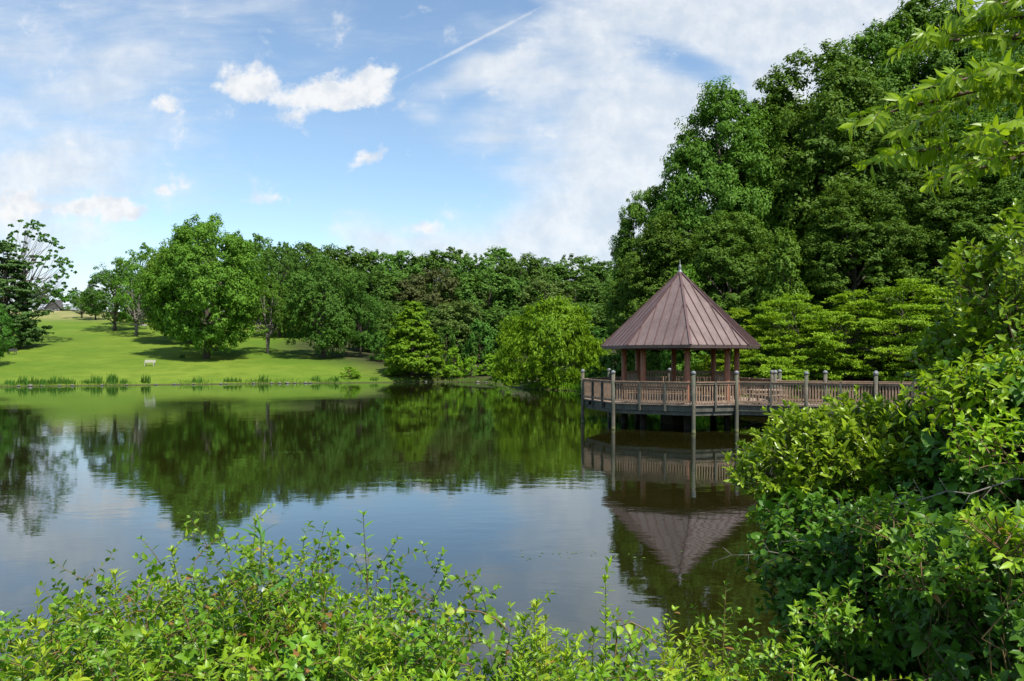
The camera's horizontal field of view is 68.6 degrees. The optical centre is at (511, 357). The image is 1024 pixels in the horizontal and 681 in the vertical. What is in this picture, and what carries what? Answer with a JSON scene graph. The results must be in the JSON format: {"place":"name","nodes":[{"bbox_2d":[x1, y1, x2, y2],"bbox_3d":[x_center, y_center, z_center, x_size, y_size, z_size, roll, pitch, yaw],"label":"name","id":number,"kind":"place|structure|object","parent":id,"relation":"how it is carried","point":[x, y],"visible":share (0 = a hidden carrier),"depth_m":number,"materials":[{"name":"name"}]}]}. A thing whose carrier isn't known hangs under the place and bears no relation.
{"place":"outdoors","nodes":[
{"label":"outdoors","id":0,"kind":"place"},
{"bbox_2d":[0,311,997,403],"bbox_3d":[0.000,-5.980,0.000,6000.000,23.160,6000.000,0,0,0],"label":"ground","id":1,"kind":"structure","parent":0,"point":[76,347],"depth_m":115.60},
{"bbox_2d":[0,303,18,356],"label":"broadleaf tree","id":2,"kind":"object","parent":1,"relation":"on","point":[6,319],"visible":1,"depth_m":104.72,"materials":[{"name":"green plant"}]},
{"bbox_2d":[0,242,53,348],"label":"conifer tree","id":3,"kind":"object","parent":1,"relation":"on","point":[28,331],"visible":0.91,"depth_m":123.87,"materials":[{"name":"green plant"}]},
{"bbox_2d":[0,219,78,342],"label":"airy tree","id":4,"kind":"object","parent":1,"relation":"on","point":[60,264],"visible":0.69,"depth_m":132.37,"materials":[{"name":"green plant"}]},
{"bbox_2d":[13,587,93,680],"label":"mugwort","id":5,"kind":"object","parent":1,"relation":"on","point":[79,676],"visible":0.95,"depth_m":2.81,"materials":[{"name":"green plant"}]},
{"bbox_2d":[0,574,203,674],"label":"bramble","id":6,"kind":"object","parent":1,"relation":"on","point":[63,604],"visible":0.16,"depth_m":4.19,"materials":[{"name":"green plant"}]},
{"bbox_2d":[79,262,147,330],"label":"broadleaf tree","id":7,"kind":"object","parent":1,"relation":"on","point":[113,312],"visible":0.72,"depth_m":155.81,"materials":[{"name":"green plant"}]},
{"bbox_2d":[49,610,180,680],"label":"mugwort","id":8,"kind":"object","parent":1,"relation":"on","point":[145,635],"visible":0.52,"depth_m":3.08,"materials":[{"name":"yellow plant"}]},
{"bbox_2d":[2,584,228,680],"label":"bramble","id":9,"kind":"object","parent":1,"relation":"on","point":[97,629],"visible":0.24,"depth_m":3.44,"materials":[{"name":"green plant"}]},
{"bbox_2d":[0,586,244,680],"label":"bramble","id":10,"kind":"object","parent":1,"relation":"on","point":[75,600],"visible":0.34,"depth_m":3.44,"materials":[{"name":"green plant"}]},
{"bbox_2d":[103,242,158,323],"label":"broadleaf tree","id":11,"kind":"object","parent":1,"relation":"on","point":[142,257],"visible":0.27,"depth_m":169.69,"materials":[{"name":"green plant"}]},
{"bbox_2d":[111,264,152,335],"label":"broadleaf tree","id":12,"kind":"object","parent":1,"relation":"on","point":[128,298],"visible":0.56,"depth_m":147.26,"materials":[{"name":"green plant"}]},
{"bbox_2d":[0,594,291,680],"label":"bramble","id":13,"kind":"object","parent":1,"relation":"on","point":[96,669],"visible":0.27,"depth_m":3.31,"materials":[{"name":"green plant"}]},
{"bbox_2d":[23,572,309,679],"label":"bramble","id":14,"kind":"object","parent":1,"relation":"on","point":[103,600],"visible":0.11,"depth_m":4.01,"materials":[{"name":"green plant"}]},
{"bbox_2d":[138,238,238,342],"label":"broadleaf tree","id":15,"kind":"object","parent":1,"relation":"on","point":[150,265],"visible":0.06,"depth_m":136.53,"materials":[{"name":"green plant"}]},
{"bbox_2d":[0,565,384,680],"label":"bramble","id":16,"kind":"object","parent":1,"relation":"on","point":[319,676],"visible":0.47,"depth_m":3.18,"materials":[{"name":"green plant"}]},
{"bbox_2d":[0,566,384,680],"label":"bramble","id":17,"kind":"object","parent":1,"relation":"on","point":[111,664],"visible":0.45,"depth_m":3.23,"materials":[{"name":"green plant"}]},
{"bbox_2d":[0,514,399,680],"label":"bramble","id":18,"kind":"object","parent":1,"relation":"on","point":[137,632],"visible":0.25,"depth_m":3.55,"materials":[{"name":"green plant"}]},
{"bbox_2d":[138,212,267,358],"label":"broadleaf tree","id":19,"kind":"object","parent":1,"relation":"on","point":[221,286],"visible":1,"depth_m":114.98,"materials":[{"name":"green plant"}]},
{"bbox_2d":[148,501,275,660],"bbox_3d":[-1.570,1.676,3.833,0.279,1.828,0.699,0,0,39],"label":"mugwort","id":20,"kind":"object","parent":1,"relation":"on","point":[172,549],"visible":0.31,"depth_m":3.73,"materials":[{"name":"green plant"}]},
{"bbox_2d":[38,538,391,680],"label":"bramble","id":21,"kind":"object","parent":1,"relation":"on","point":[309,609],"visible":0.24,"depth_m":3.63,"materials":[{"name":"green plant"}]},
{"bbox_2d":[207,577,244,680],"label":"goldenrod","id":22,"kind":"object","parent":1,"relation":"on","point":[222,603],"visible":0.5,"depth_m":3.39,"materials":[{"name":"green plant"}]},
{"bbox_2d":[26,555,444,680],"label":"bramble","id":23,"kind":"object","parent":1,"relation":"on","point":[187,658],"visible":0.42,"depth_m":3.41,"materials":[{"name":"green plant"}]},
{"bbox_2d":[67,531,427,680],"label":"bramble","id":24,"kind":"object","parent":1,"relation":"on","point":[98,618],"visible":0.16,"depth_m":4.18,"materials":[{"name":"green plant"}]},
{"bbox_2d":[194,638,306,680],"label":"mugwort","id":25,"kind":"object","parent":1,"relation":"on","point":[248,654],"visible":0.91,"depth_m":2.58,"materials":[{"name":"green plant"}]},
{"bbox_2d":[71,565,435,680],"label":"bramble","id":26,"kind":"object","parent":1,"relation":"on","point":[268,626],"visible":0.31,"depth_m":3.32,"materials":[{"name":"green plant"}]},
{"bbox_2d":[207,516,305,661],"bbox_3d":[-1.165,1.592,3.483,0.424,1.678,0.475,0,0,11],"label":"milkweed","id":27,"kind":"object","parent":1,"relation":"on","point":[264,570],"visible":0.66,"depth_m":3.51,"materials":[{"name":"green plant"}]},
{"bbox_2d":[245,273,289,353],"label":"broadleaf tree","id":28,"kind":"object","parent":1,"relation":"on","point":[267,311],"visible":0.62,"depth_m":127.45,"materials":[{"name":"green plant"}]},
{"bbox_2d":[1,377,536,388],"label":"shore grass","id":29,"kind":"structure","parent":1,"relation":"on","point":[448,379],"depth_m":99.24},
{"bbox_2d":[251,240,309,337],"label":"broadleaf tree","id":30,"kind":"object","parent":1,"relation":"on","point":[273,260],"visible":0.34,"depth_m":155.90,"materials":[{"name":"green plant"}]},
{"bbox_2d":[85,559,507,680],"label":"bramble","id":31,"kind":"object","parent":1,"relation":"on","point":[502,640],"visible":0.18,"depth_m":3.59,"materials":[{"name":"green plant"}]},
{"bbox_2d":[223,576,376,680],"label":"mugwort","id":32,"kind":"object","parent":1,"relation":"on","point":[370,640],"visible":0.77,"depth_m":3.00,"materials":[{"name":"green plant"}]},
{"bbox_2d":[149,574,480,680],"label":"bramble","id":33,"kind":"object","parent":1,"relation":"on","point":[342,659],"visible":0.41,"depth_m":3.15,"materials":[{"name":"green plant"}]},
{"bbox_2d":[134,532,506,680],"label":"bramble","id":34,"kind":"object","parent":1,"relation":"on","point":[246,550],"visible":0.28,"depth_m":3.80,"materials":[{"name":"green plant"}]},
{"bbox_2d":[281,251,372,357],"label":"broadleaf tree","id":35,"kind":"object","parent":1,"relation":"on","point":[304,285],"visible":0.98,"depth_m":121.26,"materials":[{"name":"green plant"}]},
{"bbox_2d":[300,243,363,296],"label":"hillside tree","id":36,"kind":"object","parent":1,"relation":"on","point":[336,253],"visible":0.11,"depth_m":188.86,"materials":[{"name":"green plant"}]},
{"bbox_2d":[200,580,499,680],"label":"bramble","id":37,"kind":"object","parent":1,"relation":"on","point":[306,636],"visible":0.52,"depth_m":3.20,"materials":[{"name":"green plant"}]},
{"bbox_2d":[204,521,501,679],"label":"bramble","id":38,"kind":"object","parent":1,"relation":"on","point":[445,570],"visible":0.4,"depth_m":3.72,"materials":[{"name":"green plant"}]},
{"bbox_2d":[331,245,392,277],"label":"hillside tree","id":39,"kind":"object","parent":1,"relation":"on","point":[364,256],"visible":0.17,"depth_m":193.22,"materials":[{"name":"green plant"}]},
{"bbox_2d":[341,288,387,356],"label":"broadleaf tree","id":40,"kind":"object","parent":1,"relation":"on","point":[364,337],"visible":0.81,"depth_m":125.63,"materials":[{"name":"green plant"}]},
{"bbox_2d":[349,509,397,635],"bbox_3d":[-0.736,1.738,4.104,0.405,1.910,0.311,0,0,-42],"label":"tall stem plant","id":41,"kind":"object","parent":1,"relation":"on","point":[364,574],"visible":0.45,"depth_m":4.00,"materials":[{"name":"green plant"}]},
{"bbox_2d":[340,270,413,328],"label":"hillside tree","id":42,"kind":"object","parent":1,"relation":"on","point":[390,282],"visible":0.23,"depth_m":161.99,"materials":[{"name":"green plant"}]},
{"bbox_2d":[341,592,419,680],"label":"mugwort","id":43,"kind":"object","parent":1,"relation":"on","point":[407,627],"visible":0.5,"depth_m":3.21,"materials":[{"name":"green plant"}]},
{"bbox_2d":[281,623,502,680],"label":"bramble","id":44,"kind":"object","parent":1,"relation":"on","point":[301,671],"visible":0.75,"depth_m":3.03,"materials":[{"name":"green plant"}]},
{"bbox_2d":[369,250,433,301],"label":"hillside tree","id":45,"kind":"object","parent":1,"relation":"on","point":[399,256],"visible":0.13,"depth_m":189.66,"materials":[{"name":"green plant"}]},
{"bbox_2d":[380,300,446,375],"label":"cypress tree","id":46,"kind":"object","parent":1,"relation":"on","point":[409,333],"visible":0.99,"depth_m":106.43,"materials":[{"name":"green plant"}]},
{"bbox_2d":[392,267,462,326],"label":"hillside tree","id":47,"kind":"object","parent":1,"relation":"on","point":[450,283],"visible":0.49,"depth_m":160.69,"materials":[{"name":"green plant"}]},
{"bbox_2d":[427,601,466,680],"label":"goldenrod","id":48,"kind":"object","parent":1,"relation":"on","point":[446,635],"visible":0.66,"depth_m":3.36,"materials":[{"name":"green plant"}]},
{"bbox_2d":[423,246,478,293],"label":"hillside tree","id":49,"kind":"object","parent":1,"relation":"on","point":[454,256],"visible":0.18,"depth_m":196.31,"materials":[{"name":"green plant"}]},
{"bbox_2d":[423,300,486,347],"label":"hillside tree","id":50,"kind":"object","parent":1,"relation":"on","point":[463,307],"visible":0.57,"depth_m":135.50,"materials":[{"name":"green plant"}]},
{"bbox_2d":[464,318,498,361],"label":"understory shrub","id":51,"kind":"object","parent":1,"relation":"on","point":[479,327],"visible":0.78,"depth_m":121.01,"materials":[{"name":"green plant"}]},
{"bbox_2d":[452,270,526,330],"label":"hillside tree","id":52,"kind":"object","parent":1,"relation":"on","point":[501,279],"visible":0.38,"depth_m":158.58,"materials":[{"name":"green plant"}]},
{"bbox_2d":[468,245,523,291],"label":"hillside tree","id":53,"kind":"object","parent":1,"relation":"on","point":[502,254],"visible":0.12,"depth_m":194.11,"materials":[{"name":"green plant"}]},
{"bbox_2d":[465,614,560,680],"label":"mugwort","id":54,"kind":"object","parent":1,"relation":"on","point":[546,653],"visible":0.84,"depth_m":3.21,"materials":[{"name":"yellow plant"}]},
{"bbox_2d":[465,619,571,680],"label":"bramble","id":55,"kind":"object","parent":1,"relation":"on","point":[497,656],"visible":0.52,"depth_m":3.30,"materials":[{"name":"green plant"}]},
{"bbox_2d":[503,612,536,680],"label":"goldenrod","id":56,"kind":"object","parent":1,"relation":"on","point":[517,672],"visible":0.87,"depth_m":3.48,"materials":[{"name":"green plant"}]},
{"bbox_2d":[484,252,557,301],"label":"hillside tree","id":57,"kind":"object","parent":1,"relation":"on","point":[535,270],"visible":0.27,"depth_m":186.48,"materials":[{"name":"green plant"}]},
{"bbox_2d":[509,277,580,309],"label":"hillside tree","id":58,"kind":"object","parent":1,"relation":"on","point":[538,285],"visible":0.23,"depth_m":159.73,"materials":[{"name":"green plant"}]},
{"bbox_2d":[441,622,654,680],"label":"bramble","id":59,"kind":"object","parent":1,"relation":"on","point":[554,673],"visible":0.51,"depth_m":3.42,"materials":[{"name":"green plant"}]},
{"bbox_2d":[490,293,615,385],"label":"willow tree","id":60,"kind":"object","parent":1,"relation":"on","point":[562,321],"visible":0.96,"depth_m":78.10,"materials":[{"name":"green plant"}]},
{"bbox_2d":[506,556,615,680],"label":"mugwort","id":61,"kind":"object","parent":1,"relation":"on","point":[536,636],"visible":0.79,"depth_m":3.59,"materials":[{"name":"green plant"}]},
{"bbox_2d":[543,277,607,322],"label":"hillside tree","id":62,"kind":"object","parent":1,"relation":"on","point":[585,286],"visible":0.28,"depth_m":162.62,"materials":[{"name":"green plant"}]},
{"bbox_2d":[550,253,603,292],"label":"hillside tree","id":63,"kind":"object","parent":1,"relation":"on","point":[574,274],"visible":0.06,"depth_m":193.24,"materials":[{"name":"green plant"}]},
{"bbox_2d":[472,620,745,680],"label":"bramble","id":64,"kind":"object","parent":1,"relation":"on","point":[485,663],"visible":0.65,"depth_m":3.50,"materials":[{"name":"green plant"}]},
{"bbox_2d":[600,185,682,376],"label":"woodland tree","id":65,"kind":"object","parent":1,"relation":"on","point":[637,212],"visible":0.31,"depth_m":65.02,"materials":[{"name":"green plant"}]},
{"bbox_2d":[608,211,738,380],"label":"woodland tree","id":66,"kind":"object","parent":1,"relation":"on","point":[640,295],"visible":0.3,"depth_m":58.48,"materials":[{"name":"green plant"}]},
{"bbox_2d":[652,264,708,386],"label":"young tree","id":67,"kind":"object","parent":1,"relation":"on","point":[688,273],"visible":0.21,"depth_m":52.56,"materials":[{"name":"green plant"}]},
{"bbox_2d":[539,605,826,680],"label":"bramble","id":68,"kind":"object","parent":1,"relation":"on","point":[634,635],"visible":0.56,"depth_m":3.66,"materials":[{"name":"green plant"}]},
{"bbox_2d":[645,75,783,314],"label":"woodland tree","id":69,"kind":"object","parent":1,"relation":"on","point":[712,174],"visible":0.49,"depth_m":59.81,"materials":[{"name":"green plant"}]},
{"bbox_2d":[695,580,759,680],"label":"tall stem plant","id":70,"kind":"object","parent":1,"relation":"on","point":[719,628],"visible":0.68,"depth_m":4.16,"materials":[{"name":"green plant"}]},
{"bbox_2d":[571,604,886,680],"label":"bramble","id":71,"kind":"object","parent":1,"relation":"on","point":[749,660],"visible":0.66,"depth_m":3.81,"materials":[{"name":"green plant"}]},
{"bbox_2d":[676,210,800,372],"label":"woodland tree","id":72,"kind":"object","parent":1,"relation":"on","point":[727,247],"visible":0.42,"depth_m":53.23,"materials":[{"name":"green plant"}]},
{"bbox_2d":[671,600,809,680],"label":"mugwort","id":73,"kind":"object","parent":1,"relation":"on","point":[797,622],"visible":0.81,"depth_m":3.73,"materials":[{"name":"green plant"}]},
{"bbox_2d":[690,307,807,394],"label":"layered maple","id":74,"kind":"object","parent":1,"relation":"on","point":[753,328],"visible":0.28,"depth_m":45.67,"materials":[{"name":"green plant"}]},
{"bbox_2d":[581,368,932,433],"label":"boardwalk","id":75,"kind":"structure","parent":1,"relation":"on","point":[598,393],"depth_m":34.55,"materials":[{"name":"brown wood"}]},
{"bbox_2d":[601,264,760,400],"bbox_3d":[8.680,-1.480,38.800,7.570,7.200,7.570,0,0,28],"label":"gazebo","id":76,"kind":"object","parent":75,"relation":"on","point":[679,310],"visible":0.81,"depth_m":36.95,"materials":[{"name":"metal"}]},
{"bbox_2d":[608,627,912,680],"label":"bramble","id":77,"kind":"object","parent":1,"relation":"on","point":[670,645],"visible":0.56,"depth_m":3.79,"materials":[{"name":"green plant"}]},
{"bbox_2d":[720,336,803,401],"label":"layered maple","id":78,"kind":"object","parent":1,"relation":"on","point":[763,372],"visible":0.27,"depth_m":43.95,"materials":[{"name":"green plant"}]},
{"bbox_2d":[713,97,842,315],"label":"woodland tree","id":79,"kind":"object","parent":1,"relation":"on","point":[792,128],"visible":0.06,"depth_m":62.98,"materials":[{"name":"green plant"}]},
{"bbox_2d":[756,226,819,378],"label":"young tree","id":80,"kind":"object","parent":1,"relation":"on","point":[789,256],"visible":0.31,"depth_m":49.58,"materials":[{"name":"green plant"}]},
{"bbox_2d":[733,293,851,397],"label":"layered maple","id":81,"kind":"object","parent":1,"relation":"on","point":[823,336],"visible":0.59,"depth_m":44.66,"materials":[{"name":"green plant"}]},
{"bbox_2d":[738,38,914,308],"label":"woodland tree","id":82,"kind":"object","parent":1,"relation":"on","point":[848,83],"visible":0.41,"depth_m":60.17,"materials":[{"name":"green plant"}]},
{"bbox_2d":[778,289,921,392],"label":"layered maple","id":83,"kind":"object","parent":1,"relation":"on","point":[861,369],"visible":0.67,"depth_m":45.43,"materials":[{"name":"green plant"}]},
{"bbox_2d":[722,385,983,677],"bbox_3d":[2.815,1.689,6.188,2.097,2.944,1.508,0,0,20],"label":"laurel bush","id":84,"kind":"object","parent":1,"relation":"on","point":[846,451],"visible":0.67,"depth_m":5.94,"materials":[{"name":"green plant"}]},
{"bbox_2d":[786,180,939,342],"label":"woodland tree","id":85,"kind":"object","parent":1,"relation":"on","point":[817,275],"visible":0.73,"depth_m":53.96,"materials":[{"name":"green plant"}]},
{"bbox_2d":[799,21,938,186],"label":"woodland tree","id":86,"kind":"object","parent":1,"relation":"on","point":[904,68],"visible":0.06,"depth_m":72.72,"materials":[{"name":"green plant"}]},
{"bbox_2d":[735,485,1017,680],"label":"dogwood bush","id":87,"kind":"object","parent":1,"relation":"on","point":[839,564],"visible":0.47,"depth_m":4.87,"materials":[{"name":"green plant"}]},
{"bbox_2d":[787,580,890,680],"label":"climber sprig","id":88,"kind":"object","parent":87,"relation":"attached to","point":[839,623],"visible":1,"depth_m":4.30,"materials":[{"name":"green plant"}]},
{"bbox_2d":[831,484,939,648],"bbox_3d":[2.218,1.272,4.432,0.576,1.042,0.557,0,0,0],"label":"climber sprig","id":89,"kind":"object","parent":87,"relation":"attached to","point":[920,526],"visible":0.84,"depth_m":4.46,"materials":[{"name":"green plant"}]},
{"bbox_2d":[817,278,955,386],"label":"layered maple","id":90,"kind":"object","parent":1,"relation":"on","point":[920,304],"visible":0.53,"depth_m":45.18,"materials":[{"name":"green plant"}]},
{"bbox_2d":[820,114,1000,304],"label":"woodland tree","id":91,"kind":"object","parent":1,"relation":"on","point":[911,200],"visible":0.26,"depth_m":55.97,"materials":[{"name":"green plant"}]},
{"bbox_2d":[848,0,997,178],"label":"woodland tree","id":92,"kind":"object","parent":1,"relation":"on","point":[914,14],"visible":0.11,"depth_m":73.32,"materials":[{"name":"green plant"}]},
{"bbox_2d":[838,0,1023,200],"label":"cherry tree","id":93,"kind":"object","parent":1,"relation":"on","point":[999,149],"visible":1,"depth_m":3.42,"materials":[{"name":"green plant"}]},
{"bbox_2d":[867,326,1023,577],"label":"maple shrub","id":94,"kind":"object","parent":1,"relation":"on","point":[953,477],"visible":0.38,"depth_m":5.05,"materials":[{"name":"green plant"}]},
{"bbox_2d":[897,339,1023,532],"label":"bramble spray","id":95,"kind":"object","parent":94,"relation":"attached to","point":[942,398],"visible":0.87,"depth_m":5.10,"materials":[{"name":"green plant"}]},
{"bbox_2d":[939,408,1023,516],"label":"climber sprig","id":96,"kind":"object","parent":94,"relation":"attached to","point":[997,441],"visible":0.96,"depth_m":4.67,"materials":[{"name":"green plant"}]},
{"bbox_2d":[874,498,1023,680],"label":"dogwood bush","id":97,"kind":"object","parent":1,"relation":"on","point":[976,616],"visible":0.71,"depth_m":3.74,"materials":[{"name":"green plant"}]},
{"bbox_2d":[871,534,995,680],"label":"climber sprig","id":98,"kind":"object","parent":97,"relation":"attached to","point":[933,589],"visible":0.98,"depth_m":3.65,"materials":[{"name":"green plant"}]},
{"bbox_2d":[949,496,1023,680],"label":"climber sprig","id":99,"kind":"object","parent":97,"relation":"attached to","point":[1010,547],"visible":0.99,"depth_m":3.38,"materials":[{"name":"green plant"}]},
{"bbox_2d":[888,195,1023,320],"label":"woodland tree","id":100,"kind":"object","parent":1,"relation":"on","point":[970,228],"visible":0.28,"depth_m":52.93,"materials":[{"name":"green plant"}]},
{"bbox_2d":[895,198,1023,481],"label":"rounded leaf shrub","id":101,"kind":"object","parent":1,"relation":"on","point":[996,264],"visible":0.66,"depth_m":5.56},
{"bbox_2d":[899,104,1023,276],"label":"woodland tree","id":102,"kind":"object","parent":1,"relation":"on","point":[984,116],"visible":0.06,"depth_m":57.78,"materials":[{"name":"green plant"}]},
{"bbox_2d":[942,175,1023,295],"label":"woodland tree","id":103,"kind":"object","parent":1,"relation":"on","point":[1005,201],"visible":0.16,"depth_m":52.90,"materials":[{"name":"green plant"}]},
{"bbox_2d":[953,45,1023,194],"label":"woodland tree","id":104,"kind":"object","parent":1,"relation":"on","point":[1011,111],"visible":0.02,"depth_m":62.12,"materials":[{"name":"green plant"}]},
{"bbox_2d":[0,382,1021,680],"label":"pond water","id":105,"kind":"structure","parent":0,"point":[518,492],"depth_m":18.29,"materials":[{"name":"liquid"}]},
{"bbox_2d":[0,0,1022,311],"label":"sky","id":106,"kind":"structure","parent":0,"point":[387,126],"materials":[{"name":"blue"}]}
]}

